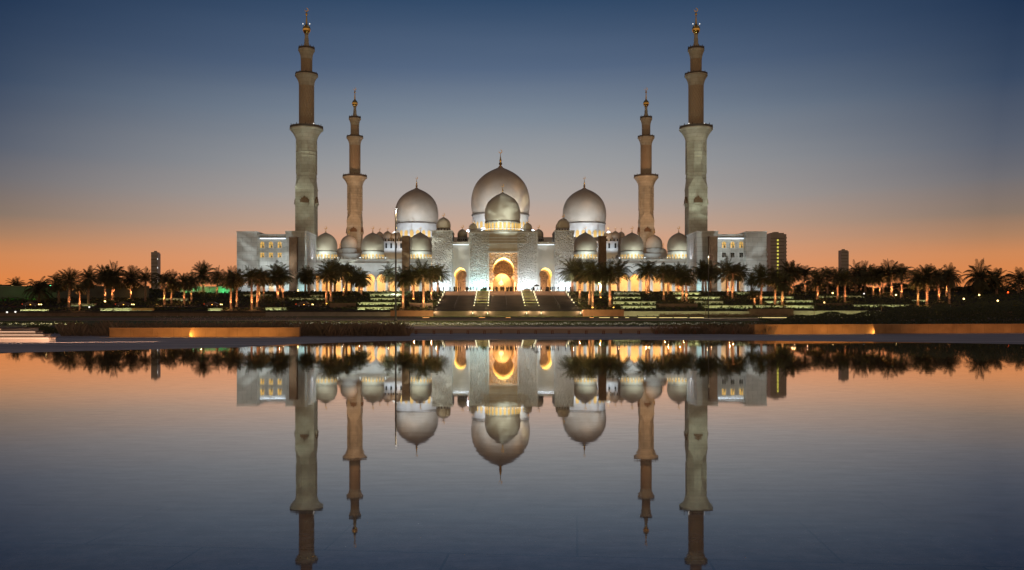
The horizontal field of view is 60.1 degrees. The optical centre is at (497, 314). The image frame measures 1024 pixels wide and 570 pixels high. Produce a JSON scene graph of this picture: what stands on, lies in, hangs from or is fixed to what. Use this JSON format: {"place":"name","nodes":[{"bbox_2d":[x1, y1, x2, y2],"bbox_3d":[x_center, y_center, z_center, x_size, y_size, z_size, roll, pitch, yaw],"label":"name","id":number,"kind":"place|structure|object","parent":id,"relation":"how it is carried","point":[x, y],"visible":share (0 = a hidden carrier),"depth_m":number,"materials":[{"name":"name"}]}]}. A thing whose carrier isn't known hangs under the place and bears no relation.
{"place":"outdoors","nodes":[
{"label":"outdoors","id":0,"kind":"place"},
{"bbox_2d":[0,307,329,308],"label":"access road","id":1,"kind":"structure","parent":0,"point":[165,307],"depth_m":242.60,"materials":[{"name":"asphalt"}]},
{"bbox_2d":[431,184,573,290],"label":"entrance building","id":2,"kind":"structure","parent":0,"point":[502,249],"depth_m":300.00,"materials":[{"name":"stone"}]},
{"bbox_2d":[0,318,1019,319],"bbox_3d":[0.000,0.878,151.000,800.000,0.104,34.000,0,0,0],"label":"road","id":3,"kind":"structure","parent":0,"point":[403,318],"depth_m":167.26,"materials":[{"name":"asphalt"}]},
{"bbox_2d":[0,340,1023,569],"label":"pool water","id":4,"kind":"structure","parent":0,"point":[593,455],"depth_m":9.32,"materials":[{"name":"liquid"}]},
{"bbox_2d":[0,333,1023,352],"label":"plaza","id":5,"kind":"structure","parent":0,"point":[62,343],"depth_m":52.69,"materials":[{"name":"concrete"}]},
{"bbox_2d":[0,327,56,341],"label":"lit steps","id":6,"kind":"structure","parent":5,"relation":"on","point":[20,334],"depth_m":48.30,"materials":[{"name":"stone"}]},
{"bbox_2d":[110,327,300,336],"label":"garden wall","id":7,"kind":"structure","parent":5,"relation":"on","point":[221,332],"depth_m":58.60,"materials":[{"name":"stone"}]},
{"bbox_2d":[53,319,413,335],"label":"ornamental grass","id":8,"kind":"structure","parent":5,"relation":"on","point":[71,328],"depth_m":62.13,"materials":[{"name":"grass"}]},
{"bbox_2d":[153,316,408,325],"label":"grass plumes","id":9,"kind":"object","parent":8,"relation":"attached to","point":[265,319],"depth_m":74.75,"materials":[{"name":"beige"}]},
{"bbox_2d":[407,327,699,332],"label":"parapet wall","id":10,"kind":"structure","parent":5,"relation":"on","point":[532,329],"depth_m":70.00,"materials":[{"name":"stone"}]},
{"bbox_2d":[749,324,1023,333],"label":"garden wall","id":11,"kind":"structure","parent":5,"relation":"on","point":[880,328],"depth_m":68.55,"materials":[{"name":"stone"}]},
{"bbox_2d":[0,291,1023,332],"bbox_3d":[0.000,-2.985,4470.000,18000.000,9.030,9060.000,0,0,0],"label":"ground","id":12,"kind":"structure","parent":0,"point":[450,305],"depth_m":248.60,"materials":[{"name":"plant"}]},
{"bbox_2d":[22,276,57,302],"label":"palm tree","id":13,"kind":"object","parent":12,"relation":"on","point":[37,289],"visible":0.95,"depth_m":255.78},
{"bbox_2d":[41,272,67,302],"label":"palm tree","id":14,"kind":"object","parent":12,"relation":"on","point":[54,288],"visible":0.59,"depth_m":256.29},
{"bbox_2d":[26,325,96,333],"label":"hedge","id":15,"kind":"object","parent":12,"relation":"on","point":[46,329],"visible":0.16,"depth_m":68.00,"materials":[{"name":"green plant"}]},
{"bbox_2d":[52,268,85,306],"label":"palm tree","id":16,"kind":"object","parent":12,"relation":"on","point":[69,282],"visible":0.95,"depth_m":243.58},
{"bbox_2d":[0,286,149,298],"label":"boundary wall","id":17,"kind":"structure","parent":12,"relation":"on","point":[14,292],"depth_m":270.00,"materials":[{"name":"grey stone"}]},
{"bbox_2d":[72,282,87,309],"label":"palm tree","id":18,"kind":"object","parent":12,"relation":"on","point":[80,290],"visible":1,"depth_m":239.16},
{"bbox_2d":[76,265,102,305],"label":"palm tree","id":19,"kind":"object","parent":12,"relation":"on","point":[87,278],"visible":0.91,"depth_m":249.81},
{"bbox_2d":[94,264,118,299],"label":"palm tree","id":20,"kind":"object","parent":12,"relation":"on","point":[106,277],"visible":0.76,"depth_m":261.64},
{"bbox_2d":[95,261,130,299],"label":"palm tree","id":21,"kind":"object","parent":12,"relation":"on","point":[119,285],"visible":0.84,"depth_m":263.42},
{"bbox_2d":[120,265,143,298],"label":"palm tree","id":22,"kind":"object","parent":12,"relation":"on","point":[129,279],"visible":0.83,"depth_m":267.17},
{"bbox_2d":[0,313,265,315],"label":"retaining wall","id":23,"kind":"structure","parent":12,"relation":"on","point":[134,314],"depth_m":235.20,"materials":[{"name":"brown stone"}]},
{"bbox_2d":[131,266,156,301],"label":"palm tree","id":24,"kind":"object","parent":12,"relation":"on","point":[144,278],"visible":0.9,"depth_m":260.34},
{"bbox_2d":[151,251,160,288],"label":"tower block","id":25,"kind":"structure","parent":12,"relation":"on","point":[155,261],"depth_m":900.00,"materials":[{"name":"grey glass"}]},
{"bbox_2d":[150,271,176,304],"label":"palm tree","id":26,"kind":"object","parent":12,"relation":"on","point":[164,279],"visible":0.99,"depth_m":251.50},
{"bbox_2d":[160,269,182,304],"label":"palm tree","id":27,"kind":"object","parent":12,"relation":"on","point":[168,288],"visible":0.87,"depth_m":253.10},
{"bbox_2d":[171,273,196,303],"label":"palm tree","id":28,"kind":"object","parent":12,"relation":"on","point":[185,283],"visible":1,"depth_m":253.05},
{"bbox_2d":[187,269,202,302],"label":"palm tree","id":29,"kind":"object","parent":12,"relation":"on","point":[193,282],"visible":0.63,"depth_m":256.88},
{"bbox_2d":[188,261,214,291],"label":"palm tree","id":30,"kind":"object","parent":12,"relation":"on","point":[202,269],"visible":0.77,"depth_m":287.42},
{"bbox_2d":[180,286,232,292],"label":"screen wall","id":31,"kind":"structure","parent":12,"relation":"on","point":[211,289],"depth_m":288.00,"materials":[{"name":"stone"}]},
{"bbox_2d":[205,265,224,295],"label":"palm tree","id":32,"kind":"object","parent":12,"relation":"on","point":[216,274],"visible":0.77,"depth_m":278.94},
{"bbox_2d":[214,266,243,309],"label":"palm tree","id":33,"kind":"object","parent":12,"relation":"on","point":[231,283],"visible":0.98,"depth_m":240.38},
{"bbox_2d":[235,266,267,309],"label":"palm tree","id":34,"kind":"object","parent":12,"relation":"on","point":[250,278],"visible":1,"depth_m":240.24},
{"bbox_2d":[245,268,271,306],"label":"palm tree","id":35,"kind":"object","parent":12,"relation":"on","point":[263,282],"visible":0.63,"depth_m":243.71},
{"bbox_2d":[236,231,316,290],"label":"corner block","id":36,"kind":"structure","parent":12,"relation":"on","point":[257,250],"depth_m":309.00,"materials":[{"name":"stone"}]},
{"bbox_2d":[265,261,293,298],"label":"palm tree","id":37,"kind":"object","parent":12,"relation":"on","point":[277,270],"visible":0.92,"depth_m":267.12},
{"bbox_2d":[296,266,320,293],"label":"palm tree","id":38,"kind":"object","parent":12,"relation":"on","point":[306,277],"visible":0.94,"depth_m":283.21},
{"bbox_2d":[313,261,340,303],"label":"palm tree","id":39,"kind":"object","parent":12,"relation":"on","point":[328,275],"visible":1,"depth_m":253.36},
{"bbox_2d":[265,312,390,315],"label":"retaining wall","id":40,"kind":"structure","parent":12,"relation":"on","point":[327,313],"depth_m":235.20,"materials":[{"name":"grey stone"}]},
{"bbox_2d":[313,258,347,301],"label":"palm tree","id":41,"kind":"object","parent":12,"relation":"on","point":[332,265],"visible":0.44,"depth_m":260.23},
{"bbox_2d":[333,262,356,295],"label":"palm tree","id":42,"kind":"object","parent":12,"relation":"on","point":[348,276],"visible":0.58,"depth_m":277.32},
{"bbox_2d":[342,88,366,252],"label":"minaret","id":43,"kind":"object","parent":12,"relation":"on","point":[355,178],"visible":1,"depth_m":447.20,"materials":[{"name":"stone"}]},
{"bbox_2d":[350,268,372,295],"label":"palm tree","id":44,"kind":"object","parent":12,"relation":"on","point":[361,281],"visible":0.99,"depth_m":278.95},
{"bbox_2d":[0,322,754,324],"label":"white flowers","id":45,"kind":"object","parent":12,"relation":"on","point":[458,323],"visible":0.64,"depth_m":93.01,"materials":[{"name":"white plant"}]},
{"bbox_2d":[0,321,761,325],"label":"flower bed","id":46,"kind":"object","parent":12,"relation":"on","point":[508,322],"visible":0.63,"depth_m":94.67,"materials":[{"name":"green plant"}]},
{"bbox_2d":[376,261,399,292],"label":"palm tree","id":47,"kind":"object","parent":12,"relation":"on","point":[388,273],"visible":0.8,"depth_m":289.75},
{"bbox_2d":[387,265,415,308],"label":"palm tree","id":48,"kind":"object","parent":12,"relation":"on","point":[403,282],"visible":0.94,"depth_m":241.80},
{"bbox_2d":[390,311,433,315],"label":"retaining wall","id":49,"kind":"structure","parent":12,"relation":"on","point":[414,313],"depth_m":235.20,"materials":[{"name":"orange stone"}]},
{"bbox_2d":[406,258,441,307],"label":"palm tree","id":50,"kind":"object","parent":12,"relation":"on","point":[422,273],"visible":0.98,"depth_m":241.82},
{"bbox_2d":[425,266,443,299],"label":"palm tree","id":51,"kind":"object","parent":12,"relation":"on","point":[432,283],"visible":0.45,"depth_m":267.65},
{"bbox_2d":[431,262,451,292],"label":"palm tree","id":52,"kind":"object","parent":12,"relation":"on","point":[442,271],"visible":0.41,"depth_m":289.92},
{"bbox_2d":[18,291,928,309],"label":"terrace hedge","id":53,"kind":"object","parent":12,"relation":"on","point":[357,303],"visible":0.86,"depth_m":250.58,"materials":[{"name":"green plant"}]},
{"bbox_2d":[377,150,624,258],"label":"prayer hall","id":54,"kind":"structure","parent":12,"relation":"on","point":[418,208],"depth_m":487.03,"materials":[{"name":"stone"}]},
{"bbox_2d":[337,231,667,258],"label":"courtyard arcade","id":55,"kind":"object","parent":12,"relation":"on","point":[348,246],"visible":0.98,"depth_m":434.33,"materials":[{"name":"stone"}]},
{"bbox_2d":[0,316,1006,317],"bbox_3d":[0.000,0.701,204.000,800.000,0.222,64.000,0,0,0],"label":"verge","id":56,"kind":"structure","parent":12,"relation":"on","point":[353,316],"depth_m":228.72,"materials":[{"name":"plant"}]},
{"bbox_2d":[436,290,580,313],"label":"grand staircase","id":57,"kind":"structure","parent":12,"relation":"on","point":[524,294],"depth_m":282.42,"materials":[{"name":"stone"}]},
{"bbox_2d":[0,320,1017,320],"bbox_3d":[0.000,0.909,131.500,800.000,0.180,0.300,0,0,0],"label":"kerb","id":58,"kind":"structure","parent":12,"relation":"on","point":[406,320],"depth_m":131.35,"materials":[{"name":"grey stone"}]},
{"bbox_2d":[0,290,1023,310],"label":"ground cover","id":59,"kind":"object","parent":12,"relation":"on","point":[427,298],"visible":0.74,"depth_m":264.03,"materials":[{"name":"green plant"}]},
{"bbox_2d":[0,321,1023,323],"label":"lawn","id":60,"kind":"structure","parent":12,"relation":"on","point":[135,322],"depth_m":116.88,"materials":[{"name":"plant"}]},
{"bbox_2d":[394,208,397,321],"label":"lamp pole","id":61,"kind":"object","parent":60,"relation":"on","point":[395,319],"visible":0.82,"depth_m":100.92,"materials":[{"name":"metal"}]},
{"bbox_2d":[0,280,1023,290],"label":"hedge","id":62,"kind":"object","parent":12,"relation":"on","point":[799,286],"visible":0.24,"depth_m":294.90,"materials":[{"name":"green plant"}]},
{"bbox_2d":[557,256,584,291],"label":"palm tree","id":63,"kind":"object","parent":12,"relation":"on","point":[569,264],"visible":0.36,"depth_m":290.65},
{"bbox_2d":[562,258,591,297],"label":"palm tree","id":64,"kind":"object","parent":12,"relation":"on","point":[573,274],"visible":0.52,"depth_m":269.20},
{"bbox_2d":[574,258,601,304],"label":"palm tree","id":65,"kind":"object","parent":12,"relation":"on","point":[586,281],"visible":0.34,"depth_m":251.76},
{"bbox_2d":[579,259,605,307],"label":"palm tree","id":66,"kind":"object","parent":12,"relation":"on","point":[591,274],"visible":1,"depth_m":243.65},
{"bbox_2d":[582,310,623,315],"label":"retaining wall","id":67,"kind":"structure","parent":12,"relation":"on","point":[602,312],"depth_m":235.20,"materials":[{"name":"orange stone"}]},
{"bbox_2d":[594,260,626,306],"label":"palm tree","id":68,"kind":"object","parent":12,"relation":"on","point":[609,272],"visible":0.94,"depth_m":247.67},
{"bbox_2d":[611,257,632,290],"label":"palm tree","id":69,"kind":"object","parent":12,"relation":"on","point":[625,268],"visible":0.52,"depth_m":289.68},
{"bbox_2d":[631,261,658,293],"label":"palm tree","id":70,"kind":"object","parent":12,"relation":"on","point":[643,280],"visible":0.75,"depth_m":285.55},
{"bbox_2d":[634,91,658,252],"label":"minaret","id":71,"kind":"object","parent":12,"relation":"on","point":[645,178],"visible":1,"depth_m":447.20,"materials":[{"name":"stone"}]},
{"bbox_2d":[636,259,659,292],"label":"palm tree","id":72,"kind":"object","parent":12,"relation":"on","point":[648,275],"visible":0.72,"depth_m":284.33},
{"bbox_2d":[649,262,675,299],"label":"palm tree","id":73,"kind":"object","parent":12,"relation":"on","point":[663,271],"visible":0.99,"depth_m":263.77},
{"bbox_2d":[656,304,697,307],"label":"terrace wall","id":74,"kind":"structure","parent":12,"relation":"on","point":[680,305],"depth_m":245.56,"materials":[{"name":"brown stone"}]},
{"bbox_2d":[670,262,695,300],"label":"palm tree","id":75,"kind":"object","parent":12,"relation":"on","point":[682,290],"visible":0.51,"depth_m":263.93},
{"bbox_2d":[673,265,697,301],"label":"palm tree","id":76,"kind":"object","parent":12,"relation":"on","point":[684,277],"visible":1,"depth_m":260.04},
{"bbox_2d":[624,311,748,315],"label":"retaining wall","id":77,"kind":"structure","parent":12,"relation":"on","point":[641,313],"depth_m":235.20,"materials":[{"name":"stone"}]},
{"bbox_2d":[691,259,713,291],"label":"palm tree","id":78,"kind":"object","parent":12,"relation":"on","point":[700,278],"visible":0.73,"depth_m":289.05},
{"bbox_2d":[698,261,720,291],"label":"palm tree","id":79,"kind":"object","parent":12,"relation":"on","point":[712,279],"visible":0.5,"depth_m":289.15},
{"bbox_2d":[710,255,742,295],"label":"palm tree","id":80,"kind":"object","parent":12,"relation":"on","point":[722,278],"visible":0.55,"depth_m":277.38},
{"bbox_2d":[686,231,767,290],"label":"corner block","id":81,"kind":"structure","parent":12,"relation":"on","point":[748,249],"depth_m":309.22,"materials":[{"name":"stone"}]},
{"bbox_2d":[718,262,747,297],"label":"palm tree","id":82,"kind":"object","parent":12,"relation":"on","point":[733,273],"visible":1,"depth_m":271.18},
{"bbox_2d":[747,262,776,304],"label":"palm tree","id":83,"kind":"object","parent":12,"relation":"on","point":[761,281],"visible":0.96,"depth_m":251.25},
{"bbox_2d":[747,309,793,314],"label":"retaining wall","id":84,"kind":"structure","parent":12,"relation":"on","point":[771,311],"depth_m":234.40,"materials":[{"name":"brown stone"}]},
{"bbox_2d":[765,265,785,304],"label":"palm tree","id":85,"kind":"object","parent":12,"relation":"on","point":[772,270],"visible":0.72,"depth_m":250.03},
{"bbox_2d":[767,232,786,290],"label":"tower block","id":86,"kind":"structure","parent":12,"relation":"on","point":[776,247],"depth_m":900.00,"materials":[{"name":"grey concrete"}]},
{"bbox_2d":[768,269,797,304],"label":"palm tree","id":87,"kind":"object","parent":12,"relation":"on","point":[783,284],"visible":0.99,"depth_m":246.17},
{"bbox_2d":[779,260,804,293],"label":"palm tree","id":88,"kind":"object","parent":12,"relation":"on","point":[789,268],"visible":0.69,"depth_m":282.96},
{"bbox_2d":[795,265,815,291],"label":"palm tree","id":89,"kind":"object","parent":12,"relation":"on","point":[806,271],"visible":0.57,"depth_m":287.57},
{"bbox_2d":[802,267,832,299],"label":"palm tree","id":90,"kind":"object","parent":12,"relation":"on","point":[818,281],"visible":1,"depth_m":265.57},
{"bbox_2d":[794,311,869,315],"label":"retaining wall","id":91,"kind":"structure","parent":12,"relation":"on","point":[815,312],"depth_m":235.20,"materials":[{"name":"stone"}]},
{"bbox_2d":[825,267,853,298],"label":"palm tree","id":92,"kind":"object","parent":12,"relation":"on","point":[832,277],"visible":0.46,"depth_m":265.81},
{"bbox_2d":[830,269,859,301],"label":"palm tree","id":93,"kind":"object","parent":12,"relation":"on","point":[844,276],"visible":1,"depth_m":258.37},
{"bbox_2d":[846,259,867,292],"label":"palm tree","id":94,"kind":"object","parent":12,"relation":"on","point":[856,272],"visible":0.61,"depth_m":287.07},
{"bbox_2d":[855,260,872,292],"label":"palm tree","id":95,"kind":"object","parent":12,"relation":"on","point":[863,270],"visible":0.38,"depth_m":287.69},
{"bbox_2d":[858,264,887,295],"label":"palm tree","id":96,"kind":"object","parent":12,"relation":"on","point":[872,277],"visible":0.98,"depth_m":278.95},
{"bbox_2d":[873,259,907,295],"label":"palm tree","id":97,"kind":"object","parent":12,"relation":"on","point":[890,278],"visible":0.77,"depth_m":277.23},
{"bbox_2d":[759,300,1023,323],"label":"hedge","id":98,"kind":"object","parent":12,"relation":"on","point":[959,313],"visible":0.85,"depth_m":77.46,"materials":[{"name":"green plant"}]},
{"bbox_2d":[887,264,913,297],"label":"palm tree","id":99,"kind":"object","parent":12,"relation":"on","point":[903,271],"visible":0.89,"depth_m":272.88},
{"bbox_2d":[900,267,935,305],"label":"palm tree","id":100,"kind":"object","parent":12,"relation":"on","point":[913,283],"visible":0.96,"depth_m":248.18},
{"bbox_2d":[909,263,947,305],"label":"palm tree","id":101,"kind":"object","parent":12,"relation":"on","point":[930,269],"visible":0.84,"depth_m":247.70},
{"bbox_2d":[936,262,962,303],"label":"palm tree","id":102,"kind":"object","parent":12,"relation":"on","point":[949,281],"visible":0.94,"depth_m":253.05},
{"bbox_2d":[960,259,1001,293],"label":"palm tree","id":103,"kind":"object","parent":12,"relation":"on","point":[980,283],"visible":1,"depth_m":280.93,"materials":[{"name":"plant"}]},
{"bbox_2d":[976,267,1013,293],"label":"palm tree","id":104,"kind":"object","parent":12,"relation":"on","point":[1000,285],"visible":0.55,"depth_m":282.49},
{"bbox_2d":[1003,267,1023,293],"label":"palm tree","id":105,"kind":"object","parent":12,"relation":"on","point":[1018,277],"visible":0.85,"depth_m":285.61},
{"bbox_2d":[0,0,1023,290],"label":"sky","id":106,"kind":"structure","parent":0,"point":[875,131],"materials":[{"name":"blue"}]},
{"bbox_2d":[649,322,777,333],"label":"ornamental grass","id":107,"kind":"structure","parent":0,"point":[684,328],"depth_m":66.97,"materials":[{"name":"plant"}]},
{"bbox_2d":[659,312,793,316],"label":"kerb grass","id":108,"kind":"structure","parent":0,"point":[729,315],"depth_m":224.02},
{"bbox_2d":[838,249,848,272],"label":"tower block","id":109,"kind":"structure","parent":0,"point":[843,258],"depth_m":1000.00,"materials":[{"name":"grey concrete"}]},
{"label":"platform","id":110,"kind":"structure","parent":0,"visible":0},
{"bbox_2d":[289,237,298,290],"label":"pylon","id":111,"kind":"object","parent":110,"relation":"on","point":[293,254],"visible":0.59,"depth_m":305.00,"materials":[{"name":"brown stone"}]},
{"bbox_2d":[290,8,322,237],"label":"minaret","id":112,"kind":"object","parent":110,"relation":"on","point":[306,130],"visible":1,"depth_m":330.06,"materials":[{"name":"stone"}]},
{"bbox_2d":[316,226,431,290],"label":"arcade","id":113,"kind":"object","parent":110,"relation":"on","point":[372,260],"visible":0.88,"depth_m":329.08,"materials":[{"name":"stone"}]},
{"bbox_2d":[402,236,409,290],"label":"pylon","id":114,"kind":"object","parent":110,"relation":"on","point":[406,251],"visible":0.62,"depth_m":306.00,"materials":[{"name":"brown stone"}]},
{"bbox_2d":[598,236,606,290],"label":"pylon","id":115,"kind":"object","parent":110,"relation":"on","point":[601,248],"visible":0.52,"depth_m":306.00,"materials":[{"name":"brown stone"}]},
{"bbox_2d":[574,226,686,290],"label":"arcade","id":116,"kind":"object","parent":110,"relation":"on","point":[631,246],"visible":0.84,"depth_m":329.23,"materials":[{"name":"stone"}]},
{"bbox_2d":[679,8,712,236],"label":"minaret","id":117,"kind":"object","parent":110,"relation":"on","point":[696,130],"visible":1,"depth_m":330.03,"materials":[{"name":"stone"}]},
{"bbox_2d":[707,236,717,290],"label":"pylon","id":118,"kind":"object","parent":110,"relation":"on","point":[712,246],"visible":0.55,"depth_m":305.00,"materials":[{"name":"brown stone"}]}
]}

